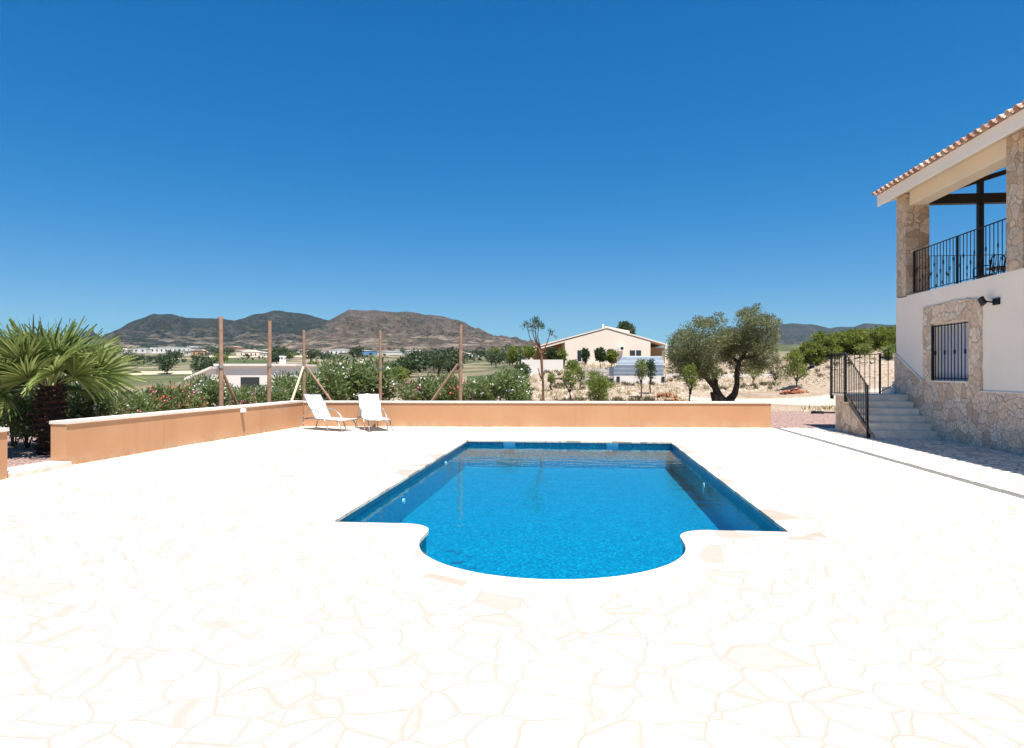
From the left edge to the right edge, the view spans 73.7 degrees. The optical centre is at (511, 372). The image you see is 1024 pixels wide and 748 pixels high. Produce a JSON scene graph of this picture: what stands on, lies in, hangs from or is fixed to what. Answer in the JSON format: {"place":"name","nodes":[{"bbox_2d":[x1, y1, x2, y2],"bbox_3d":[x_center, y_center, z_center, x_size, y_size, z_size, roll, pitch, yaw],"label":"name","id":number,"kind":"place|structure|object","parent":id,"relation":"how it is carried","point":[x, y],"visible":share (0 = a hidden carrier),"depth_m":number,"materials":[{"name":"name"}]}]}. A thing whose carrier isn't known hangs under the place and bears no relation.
{"place":"outdoors","nodes":[
{"label":"outdoors","id":0,"kind":"place"},
{"bbox_2d":[7,421,303,467],"bbox_3d":[-10.974,1.856,14.045,7.400,0.488,17.800,0,0,6],"label":"gravel bed","id":1,"kind":"object","parent":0,"point":[19,454],"depth_m":13.30,"materials":[{"name":"gravel"}]},
{"bbox_2d":[0,389,37,447],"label":"oleander shrub","id":2,"kind":"object","parent":1,"relation":"on","point":[23,427],"visible":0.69,"depth_m":14.22,"materials":[{"name":"green plant"}]},
{"bbox_2d":[0,314,151,454],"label":"fan palm","id":3,"kind":"object","parent":1,"relation":"on","point":[40,360],"visible":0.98,"depth_m":13.34,"materials":[{"name":"plant"}]},
{"bbox_2d":[64,381,133,418],"bbox_3d":[-9.513,0.856,15.460,1.734,1.546,1.419,0,0,39],"label":"oleander shrub","id":4,"kind":"object","parent":1,"relation":"on","point":[82,407],"visible":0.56,"depth_m":15.04,"materials":[{"name":"green plant"}]},
{"bbox_2d":[106,388,160,414],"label":"oleander shrub","id":5,"kind":"object","parent":1,"relation":"on","point":[141,405],"visible":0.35,"depth_m":16.55,"materials":[{"name":"green plant"}]},
{"bbox_2d":[135,380,179,411],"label":"oleander shrub","id":6,"kind":"object","parent":1,"relation":"on","point":[161,394],"visible":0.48,"depth_m":17.71,"materials":[{"name":"green plant"}]},
{"bbox_2d":[157,380,208,409],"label":"oleander shrub","id":7,"kind":"object","parent":1,"relation":"on","point":[182,402],"visible":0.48,"depth_m":18.80,"materials":[{"name":"green plant"}]},
{"bbox_2d":[183,373,239,407],"bbox_3d":[-9.065,0.801,20.195,1.769,1.656,1.448,0,0,2],"label":"oleander shrub","id":8,"kind":"object","parent":1,"relation":"on","point":[210,386],"visible":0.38,"depth_m":19.96,"materials":[{"name":"green plant"}]},
{"bbox_2d":[218,316,238,406],"bbox_3d":[-7.431,0.153,18.352,0.151,3.246,1.282,0,0,15],"label":"timber post","id":9,"kind":"object","parent":1,"relation":"on","point":[222,374],"visible":0.68,"depth_m":17.77,"materials":[{"name":"brown wood"}]},
{"bbox_2d":[224,383,256,405],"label":"oleander shrub","id":10,"kind":"object","parent":1,"relation":"on","point":[244,395],"visible":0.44,"depth_m":21.82,"materials":[{"name":"green plant"}]},
{"bbox_2d":[267,321,271,402],"bbox_3d":[-7.328,0.090,20.602,0.149,3.321,0.149,0,0,6],"label":"timber post","id":11,"kind":"object","parent":1,"relation":"on","point":[269,365],"visible":0.75,"depth_m":20.56,"materials":[{"name":"brown wood"}]},
{"bbox_2d":[291,330,331,420],"bbox_3d":[-6.767,0.163,22.783,1.154,3.226,2.375,0,0,48],"label":"timber post","id":12,"kind":"object","parent":1,"relation":"on","point":[303,370],"visible":0.77,"depth_m":23.16,"materials":[{"name":"brown wood"}]},
{"bbox_2d":[130,371,191,374],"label":"stubble field","id":13,"kind":"structure","parent":0,"point":[163,372],"depth_m":207.99,"materials":[{"name":"plant"}]},
{"bbox_2d":[154,357,177,373],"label":"valley tree","id":14,"kind":"object","parent":13,"relation":"on","point":[164,365],"visible":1,"depth_m":204.29,"materials":[{"name":"green plant"}]},
{"bbox_2d":[5,310,328,348],"bbox_3d":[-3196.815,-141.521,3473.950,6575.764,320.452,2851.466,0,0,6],"label":"hill","id":15,"kind":"structure","parent":0,"point":[162,330],"depth_m":2565.30,"materials":[{"name":"stone"}]},
{"bbox_2d":[226,360,266,363],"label":"crop field","id":16,"kind":"structure","parent":0,"point":[249,361],"depth_m":371.99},
{"bbox_2d":[279,310,544,353],"bbox_3d":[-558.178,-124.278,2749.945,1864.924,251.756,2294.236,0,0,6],"label":"hill","id":17,"kind":"structure","parent":0,"point":[351,329],"depth_m":2004.14,"materials":[{"name":"stone"}]},
{"bbox_2d":[2,344,893,424],"bbox_3d":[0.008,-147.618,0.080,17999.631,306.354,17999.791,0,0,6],"label":"terrain","id":18,"kind":"structure","parent":0,"point":[476,367],"depth_m":46.94,"materials":[{"name":"soil"}]},
{"bbox_2d":[133,348,151,352],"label":"warehouse","id":19,"kind":"structure","parent":18,"relation":"on","point":[142,350],"depth_m":1230.00,"materials":[{"name":"white concrete"}]},
{"bbox_2d":[155,354,173,360],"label":"valley tree","id":20,"kind":"object","parent":18,"relation":"on","point":[163,357],"visible":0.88,"depth_m":368.42,"materials":[{"name":"green plant"}]},
{"bbox_2d":[150,347,197,352],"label":"warehouse","id":21,"kind":"structure","parent":18,"relation":"on","point":[160,349],"depth_m":1250.00,"materials":[{"name":"white concrete"}]},
{"bbox_2d":[164,349,183,358],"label":"valley tree","id":22,"kind":"object","parent":18,"relation":"on","point":[175,353],"visible":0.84,"depth_m":403.67,"materials":[{"name":"green plant"}]},
{"bbox_2d":[189,359,216,371],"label":"valley tree","id":23,"kind":"object","parent":18,"relation":"on","point":[201,365],"visible":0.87,"depth_m":189.28,"materials":[{"name":"green plant"}]},
{"bbox_2d":[184,356,320,405],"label":"flat roofed house","id":24,"kind":"structure","parent":18,"relation":"on","point":[251,375],"depth_m":62.00,"materials":[{"name":"white paint"}]},
{"bbox_2d":[241,377,258,388],"bbox_3d":[-23.781,0.963,61.983,1.699,1.132,0.027,0,0,0],"label":"window","id":25,"kind":"structure","parent":24,"relation":"in","point":[250,381],"depth_m":61.97,"materials":[{"name":"grey glass"}]},
{"bbox_2d":[242,350,262,356],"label":"farmhouse","id":26,"kind":"object","parent":18,"relation":"on","point":[255,353],"visible":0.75,"depth_m":620.98,"materials":[{"name":"beige paint"}]},
{"bbox_2d":[251,383,291,402],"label":"oleander shrub","id":27,"kind":"object","parent":18,"relation":"on","point":[260,395],"visible":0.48,"depth_m":23.91,"materials":[{"name":"green plant"}]},
{"bbox_2d":[28,343,526,388],"bbox_3d":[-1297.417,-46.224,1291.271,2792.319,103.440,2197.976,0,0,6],"label":"woodland","id":28,"kind":"object","parent":18,"relation":"on","point":[257,347],"visible":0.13,"depth_m":663.35,"materials":[{"name":"green plant"}]},
{"bbox_2d":[271,351,284,363],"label":"valley tree","id":29,"kind":"object","parent":18,"relation":"on","point":[274,356],"visible":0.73,"depth_m":299.19,"materials":[{"name":"green plant"}]},
{"bbox_2d":[272,347,289,355],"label":"valley tree","id":30,"kind":"object","parent":18,"relation":"on","point":[283,350],"visible":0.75,"depth_m":405.50,"materials":[{"name":"green plant"}]},
{"bbox_2d":[265,369,313,400],"bbox_3d":[-8.275,0.754,26.281,2.146,1.914,1.757,0,0,-42],"label":"oleander shrub","id":31,"kind":"object","parent":18,"relation":"on","point":[287,382],"visible":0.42,"depth_m":25.89,"materials":[{"name":"green plant"}]},
{"bbox_2d":[301,349,323,360],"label":"valley tree","id":32,"kind":"object","parent":18,"relation":"on","point":[313,354],"visible":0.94,"depth_m":357.77,"materials":[{"name":"green plant"}]},
{"bbox_2d":[295,364,354,400],"bbox_3d":[-6.923,0.657,24.892,2.631,2.111,1.698,0,0,24],"label":"oleander shrub","id":33,"kind":"object","parent":18,"relation":"on","point":[335,390],"visible":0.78,"depth_m":24.52,"materials":[{"name":"green plant"}]},
{"bbox_2d":[313,354,374,400],"bbox_3d":[-6.269,0.499,25.467,2.724,2.429,2.230,0,0,-11],"label":"oleander shrub","id":34,"kind":"object","parent":18,"relation":"on","point":[349,372],"visible":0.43,"depth_m":25.08,"materials":[{"name":"green plant"}]},
{"bbox_2d":[348,345,364,359],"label":"valley tree","id":35,"kind":"object","parent":18,"relation":"on","point":[357,350],"visible":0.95,"depth_m":402.43,"materials":[{"name":"green plant"}]},
{"bbox_2d":[350,354,401,400],"bbox_3d":[-5.016,0.489,25.249,1.971,2.450,3.054,0,0,-35],"label":"oleander shrub","id":36,"kind":"object","parent":18,"relation":"on","point":[388,374],"visible":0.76,"depth_m":24.81,"materials":[{"name":"green plant"}]},
{"bbox_2d":[378,330,381,400],"bbox_3d":[-4.510,0.150,23.398,0.126,3.200,0.134,0,0,6],"label":"timber post","id":37,"kind":"object","parent":18,"relation":"on","point":[380,364],"visible":0.82,"depth_m":23.35,"materials":[{"name":"brown wood"}]},
{"bbox_2d":[377,351,404,354],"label":"warehouse","id":38,"kind":"structure","parent":18,"relation":"on","point":[392,353],"depth_m":1000.00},
{"bbox_2d":[391,365,412,381],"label":"valley tree","id":39,"kind":"object","parent":18,"relation":"on","point":[402,371],"visible":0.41,"depth_m":96.16,"materials":[{"name":"green plant"}]},
{"bbox_2d":[393,353,424,376],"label":"valley tree","id":40,"kind":"object","parent":18,"relation":"on","point":[412,357],"visible":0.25,"depth_m":135.88,"materials":[{"name":"green plant"}]},
{"bbox_2d":[399,357,423,374],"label":"valley tree","id":41,"kind":"object","parent":18,"relation":"on","point":[409,364],"visible":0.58,"depth_m":130.88,"materials":[{"name":"green plant"}]},
{"bbox_2d":[389,379,434,400],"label":"oleander shrub","id":42,"kind":"object","parent":18,"relation":"on","point":[403,387],"visible":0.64,"depth_m":24.98,"materials":[{"name":"green plant"}]},
{"bbox_2d":[411,371,458,400],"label":"oleander shrub","id":43,"kind":"object","parent":18,"relation":"on","point":[429,388],"visible":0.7,"depth_m":25.18,"materials":[{"name":"green plant"}]},
{"bbox_2d":[419,351,456,374],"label":"valley tree","id":44,"kind":"object","parent":18,"relation":"on","point":[440,361],"visible":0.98,"depth_m":133.01,"materials":[{"name":"green plant"}]},
{"bbox_2d":[427,346,462,369],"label":"valley tree","id":45,"kind":"object","parent":18,"relation":"on","point":[446,350],"visible":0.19,"depth_m":159.53,"materials":[{"name":"green plant"}]},
{"bbox_2d":[431,324,462,400],"bbox_3d":[-2.533,0.055,23.709,1.681,3.451,0.165,0,0,9],"label":"timber post","id":46,"kind":"object","parent":18,"relation":"on","point":[460,364],"visible":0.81,"depth_m":23.54,"materials":[{"name":"brown wood"}]},
{"bbox_2d":[434,351,465,371],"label":"valley tree","id":47,"kind":"object","parent":18,"relation":"on","point":[451,363],"visible":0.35,"depth_m":153.15,"materials":[{"name":"green plant"}]},
{"bbox_2d":[439,372,475,400],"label":"oleander shrub","id":48,"kind":"object","parent":18,"relation":"on","point":[453,395],"visible":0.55,"depth_m":25.65,"materials":[{"name":"green plant"}]},
{"bbox_2d":[462,372,503,400],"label":"oleander shrub","id":49,"kind":"object","parent":18,"relation":"on","point":[482,390],"visible":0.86,"depth_m":25.73,"materials":[{"name":"green plant"}]},
{"bbox_2d":[485,351,506,367],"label":"valley tree","id":50,"kind":"object","parent":18,"relation":"on","point":[494,357],"visible":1,"depth_m":188.56,"materials":[{"name":"green plant"}]},
{"bbox_2d":[489,366,533,400],"bbox_3d":[-0.032,0.692,25.767,1.825,1.988,2.229,0,0,-8],"label":"oleander shrub","id":51,"kind":"object","parent":18,"relation":"on","point":[511,382],"visible":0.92,"depth_m":25.46,"materials":[{"name":"green plant"}]},
{"bbox_2d":[506,345,520,363],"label":"garden tree","id":52,"kind":"object","parent":18,"relation":"on","point":[513,352],"visible":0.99,"depth_m":79.73,"materials":[{"name":"green plant"}]},
{"bbox_2d":[513,361,531,378],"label":"round shrub","id":53,"kind":"object","parent":18,"relation":"on","point":[524,367],"visible":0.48,"depth_m":49.86,"materials":[{"name":"green plant"}]},
{"bbox_2d":[520,345,536,359],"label":"garden tree","id":54,"kind":"object","parent":18,"relation":"on","point":[528,352],"visible":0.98,"depth_m":67.64,"materials":[{"name":"green plant"}]},
{"bbox_2d":[520,315,557,400],"bbox_3d":[1.114,-0.462,28.916,1.662,3.987,0.890,0,0,11],"label":"slender tree","id":55,"kind":"object","parent":18,"relation":"on","point":[538,347],"visible":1,"depth_m":28.97,"materials":[{"name":"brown plant"}]},
{"bbox_2d":[521,360,562,375],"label":"retaining wall","id":56,"kind":"structure","parent":18,"relation":"on","point":[550,365],"depth_m":64.00,"materials":[{"name":"paint"}]},
{"bbox_2d":[545,346,557,359],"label":"garden tree","id":57,"kind":"object","parent":18,"relation":"on","point":[550,354],"visible":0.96,"depth_m":67.77,"materials":[{"name":"green plant"}]},
{"bbox_2d":[547,373,555,389],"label":"round shrub","id":58,"kind":"object","parent":18,"relation":"on","point":[550,377],"visible":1,"depth_m":43.86,"materials":[{"name":"green plant"}]},
{"bbox_2d":[555,347,568,362],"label":"garden tree","id":59,"kind":"object","parent":18,"relation":"on","point":[562,355],"visible":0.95,"depth_m":67.81,"materials":[{"name":"green plant"}]},
{"bbox_2d":[561,367,578,398],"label":"young tree","id":60,"kind":"object","parent":18,"relation":"on","point":[567,374],"visible":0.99,"depth_m":36.96,"materials":[{"name":"green plant"}]},
{"bbox_2d":[565,359,578,369],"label":"round shrub","id":61,"kind":"object","parent":18,"relation":"on","point":[573,364],"visible":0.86,"depth_m":59.77,"materials":[{"name":"green plant"}]},
{"bbox_2d":[572,366,585,388],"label":"young tree","id":62,"kind":"object","parent":18,"relation":"on","point":[582,374],"visible":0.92,"depth_m":43.98,"materials":[{"name":"green plant"}]},
{"bbox_2d":[580,347,590,362],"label":"garden tree","id":63,"kind":"object","parent":18,"relation":"on","point":[585,354],"visible":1,"depth_m":67.87,"materials":[{"name":"green plant"}]},
{"bbox_2d":[575,367,612,380],"bbox_3d":[7.337,0.130,59.019,4.127,1.318,14.594,0,0,6],"label":"rockery","id":64,"kind":"object","parent":18,"relation":"on","point":[604,370],"visible":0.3,"depth_m":60.39,"materials":[{"name":"stone"}]},
{"bbox_2d":[593,346,606,367],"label":"garden tree","id":65,"kind":"object","parent":64,"relation":"on","point":[600,354],"visible":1,"depth_m":65.69,"materials":[{"name":"green plant"}]},
{"bbox_2d":[527,324,667,364],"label":"villa","id":66,"kind":"object","parent":18,"relation":"on","point":[621,342],"visible":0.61,"depth_m":75.00,"materials":[{"name":"beige paint"}]},
{"bbox_2d":[583,369,616,400],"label":"round shrub","id":67,"kind":"object","parent":18,"relation":"on","point":[596,387],"visible":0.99,"depth_m":32.82,"materials":[{"name":"green plant"}]},
{"bbox_2d":[605,349,618,366],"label":"garden tree","id":68,"kind":"object","parent":18,"relation":"on","point":[611,356],"visible":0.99,"depth_m":65.71,"materials":[{"name":"green plant"}]},
{"bbox_2d":[616,321,636,334],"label":"garden tree","id":69,"kind":"object","parent":18,"relation":"on","point":[625,325],"visible":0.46,"depth_m":85.55,"materials":[{"name":"green plant"}]},
{"bbox_2d":[609,356,664,381],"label":"metal shed","id":70,"kind":"structure","parent":18,"relation":"on","point":[624,365],"depth_m":50.00,"materials":[{"name":"white metal"}]},
{"bbox_2d":[613,376,664,383],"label":"retaining wall","id":71,"kind":"structure","parent":18,"relation":"on","point":[633,379],"depth_m":49.00,"materials":[{"name":"paint"}]},
{"bbox_2d":[633,358,647,397],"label":"young tree","id":72,"kind":"object","parent":18,"relation":"on","point":[641,365],"visible":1,"depth_m":38.94,"materials":[{"name":"green plant"}]},
{"bbox_2d":[644,358,656,393],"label":"young tree","id":73,"kind":"object","parent":18,"relation":"on","point":[651,366],"visible":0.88,"depth_m":40.95,"materials":[{"name":"green plant"}]},
{"bbox_2d":[681,363,697,400],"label":"young tree","id":74,"kind":"object","parent":18,"relation":"on","point":[691,381],"visible":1,"depth_m":28.92,"materials":[{"name":"green plant"}]},
{"bbox_2d":[498,348,881,410],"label":"weeds","id":75,"kind":"object","parent":18,"relation":"on","point":[664,397],"visible":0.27,"depth_m":44.20,"materials":[{"name":"plant"}]},
{"bbox_2d":[527,355,852,400],"bbox_3d":[17.030,-0.154,50.447,40.797,4.092,58.325,0,0,6],"label":"scrub","id":76,"kind":"object","parent":18,"relation":"on","point":[650,398],"visible":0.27,"depth_m":44.80,"materials":[{"name":"plant"}]},
{"bbox_2d":[530,351,883,410],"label":"stones","id":77,"kind":"object","parent":18,"relation":"on","point":[677,386],"visible":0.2,"depth_m":43.72,"materials":[{"name":"stone"}]},
{"bbox_2d":[665,374,771,377],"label":"retaining wall","id":78,"kind":"structure","parent":18,"relation":"on","point":[726,376],"depth_m":55.00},
{"bbox_2d":[663,302,783,400],"bbox_3d":[9.607,-0.741,30.845,5.649,4.941,3.513,0,0,0],"label":"olive tree","id":79,"kind":"object","parent":18,"relation":"on","point":[746,338],"visible":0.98,"depth_m":30.25,"materials":[{"name":"green plant"}]},
{"bbox_2d":[745,354,766,383],"bbox_3d":[16.610,-0.199,46.991,1.722,2.371,1.599,0,0,-30],"label":"young tree","id":80,"kind":"object","parent":18,"relation":"on","point":[755,373],"visible":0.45,"depth_m":46.84,"materials":[{"name":"green plant"}]},
{"bbox_2d":[766,353,783,380],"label":"young tree","id":81,"kind":"object","parent":18,"relation":"on","point":[771,371],"visible":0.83,"depth_m":49.92,"materials":[{"name":"green plant"}]},
{"bbox_2d":[779,388,809,393],"bbox_3d":[16.574,1.065,39.989,1.748,0.392,1.089,0,0,6],"label":"rubble heap","id":82,"kind":"object","parent":18,"relation":"on","point":[796,391],"visible":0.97,"depth_m":39.77,"materials":[{"name":"ceramic"}]},
{"bbox_2d":[780,348,809,387],"bbox_3d":[17.481,-0.264,42.037,1.801,2.592,1.891,0,0,6],"label":"young tree","id":83,"kind":"object","parent":18,"relation":"on","point":[795,356],"visible":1,"depth_m":41.88,"materials":[{"name":"green plant"}]},
{"bbox_2d":[796,340,826,366],"bbox_3d":[20.595,-1.339,47.056,2.066,1.981,2.300,0,0,-18],"label":"tree","id":84,"kind":"object","parent":18,"relation":"on","point":[815,351],"visible":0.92,"depth_m":46.62,"materials":[{"name":"green plant"}]},
{"bbox_2d":[809,331,843,358],"bbox_3d":[23.299,-1.997,50.781,2.863,2.506,2.578,0,0,6],"label":"tree","id":85,"kind":"object","parent":18,"relation":"on","point":[830,342],"visible":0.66,"depth_m":50.44,"materials":[{"name":"green plant"}]},
{"bbox_2d":[839,328,877,353],"bbox_3d":[25.702,-2.211,50.936,2.910,2.404,2.822,0,0,6],"label":"tree","id":86,"kind":"object","parent":18,"relation":"on","point":[860,335],"visible":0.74,"depth_m":50.50,"materials":[{"name":"green plant"}]},
{"bbox_2d":[852,343,874,355],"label":"round shrub","id":87,"kind":"object","parent":18,"relation":"on","point":[862,348],"visible":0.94,"depth_m":44.34,"materials":[{"name":"green plant"}]},
{"bbox_2d":[867,326,895,351],"bbox_3d":[27.662,-2.460,50.952,2.700,2.336,2.511,0,0,-22],"label":"tree","id":88,"kind":"object","parent":18,"relation":"on","point":[884,336],"visible":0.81,"depth_m":50.54,"materials":[{"name":"green plant"}]},
{"bbox_2d":[880,345,894,357],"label":"round shrub","id":89,"kind":"object","parent":18,"relation":"on","point":[891,351],"visible":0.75,"depth_m":42.86,"materials":[{"name":"green plant"}]},
{"bbox_2d":[0,426,1023,747],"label":"terrace","id":90,"kind":"structure","parent":0,"point":[204,594],"depth_m":4.45,"materials":[{"name":"stone"}]},
{"bbox_2d":[0,428,8,479],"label":"garden wall","id":91,"kind":"structure","parent":90,"relation":"on","point":[3,453],"depth_m":10.24,"materials":[{"name":"paint"}]},
{"bbox_2d":[7,461,71,478],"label":"step slab","id":92,"kind":"structure","parent":90,"relation":"on","point":[27,470],"depth_m":10.94,"materials":[{"name":"stone"}]},
{"bbox_2d":[49,400,303,464],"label":"garden wall","id":93,"kind":"structure","parent":90,"relation":"on","point":[81,440],"depth_m":14.19,"materials":[{"name":"paint"}]},
{"bbox_2d":[297,394,360,431],"bbox_3d":[-5.139,1.105,19.164,1.827,0.990,0.684,0,0,33],"label":"sun lounger","id":94,"kind":"object","parent":90,"relation":"on","point":[319,410],"visible":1,"depth_m":19.32,"materials":[{"name":"white fabric"}]},
{"bbox_2d":[355,393,392,431],"bbox_3d":[-3.913,1.105,19.326,0.684,0.990,1.827,0,0,-24],"label":"sun lounger","id":95,"kind":"object","parent":90,"relation":"on","point":[370,408],"visible":1,"depth_m":19.68,"materials":[{"name":"white fabric"}]},
{"bbox_2d":[303,401,771,427],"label":"garden wall","id":96,"kind":"structure","parent":90,"relation":"on","point":[729,414],"depth_m":20.12,"materials":[{"name":"paint"}]},
{"bbox_2d":[292,439,832,593],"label":"swimming pool","id":97,"kind":"structure","parent":90,"relation":"in","point":[545,523],"depth_m":9.86,"materials":[{"name":"liquid"}]},
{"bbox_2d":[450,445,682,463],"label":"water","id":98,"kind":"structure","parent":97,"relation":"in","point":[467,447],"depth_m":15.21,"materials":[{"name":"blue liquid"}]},
{"bbox_2d":[829,345,937,438],"bbox_3d":[10.686,-0.098,18.099,3.702,3.395,3.180,0,0,6],"label":"outdoor staircase","id":99,"kind":"structure","parent":90,"relation":"on","point":[887,412],"depth_m":17.61,"materials":[{"name":"grey stone"}]},
{"bbox_2d":[775,428,1023,498],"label":"drain channel","id":100,"kind":"object","parent":90,"relation":"on","point":[950,476],"visible":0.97,"depth_m":11.28,"materials":[{"name":"metal"}]},
{"bbox_2d":[0,0,1023,347],"label":"sky","id":101,"kind":"structure","parent":0,"point":[491,166],"materials":[{"name":"blue"}]},
{"bbox_2d":[662,323,895,350],"bbox_3d":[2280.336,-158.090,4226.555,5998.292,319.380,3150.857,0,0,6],"label":"hill","id":102,"kind":"structure","parent":0,"point":[794,334],"depth_m":3911.01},
{"bbox_2d":[686,388,881,405],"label":"dirt track","id":103,"kind":"structure","parent":0,"point":[819,400],"depth_m":35.77,"materials":[{"name":"soil"}]},
{"bbox_2d":[771,411,834,427],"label":"gravel ground","id":104,"kind":"structure","parent":0,"point":[794,419],"depth_m":23.29,"materials":[{"name":"gravel"}]},
{"bbox_2d":[872,99,1023,453],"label":"house","id":105,"kind":"structure","parent":0,"point":[959,366],"depth_m":15.64,"materials":[{"name":"beige paint"}]},
{"bbox_2d":[930,321,968,382],"bbox_3d":[10.386,-0.477,16.058,0.260,1.405,1.640,0,0,6],"label":"window","id":106,"kind":"structure","parent":105,"relation":"in","point":[957,363],"depth_m":16.15,"materials":[{"name":"white plastic"}]},
{"bbox_2d":[977,296,999,305],"bbox_3d":[10.066,-1.525,14.409,0.134,0.211,0.485,0,0,-23],"label":"floodlight","id":107,"kind":"object","parent":105,"relation":"attached to","point":[981,300],"visible":1,"depth_m":14.44,"materials":[{"name":"black metal"}]},
{"bbox_2d":[973,254,1005,279],"bbox_3d":[12.005,-2.466,17.172,0.563,0.934,0.576,0,0,-14],"label":"patio chair","id":108,"kind":"object","parent":105,"relation":"on","point":[992,267],"visible":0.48,"depth_m":16.99,"materials":[{"name":"black metal"}]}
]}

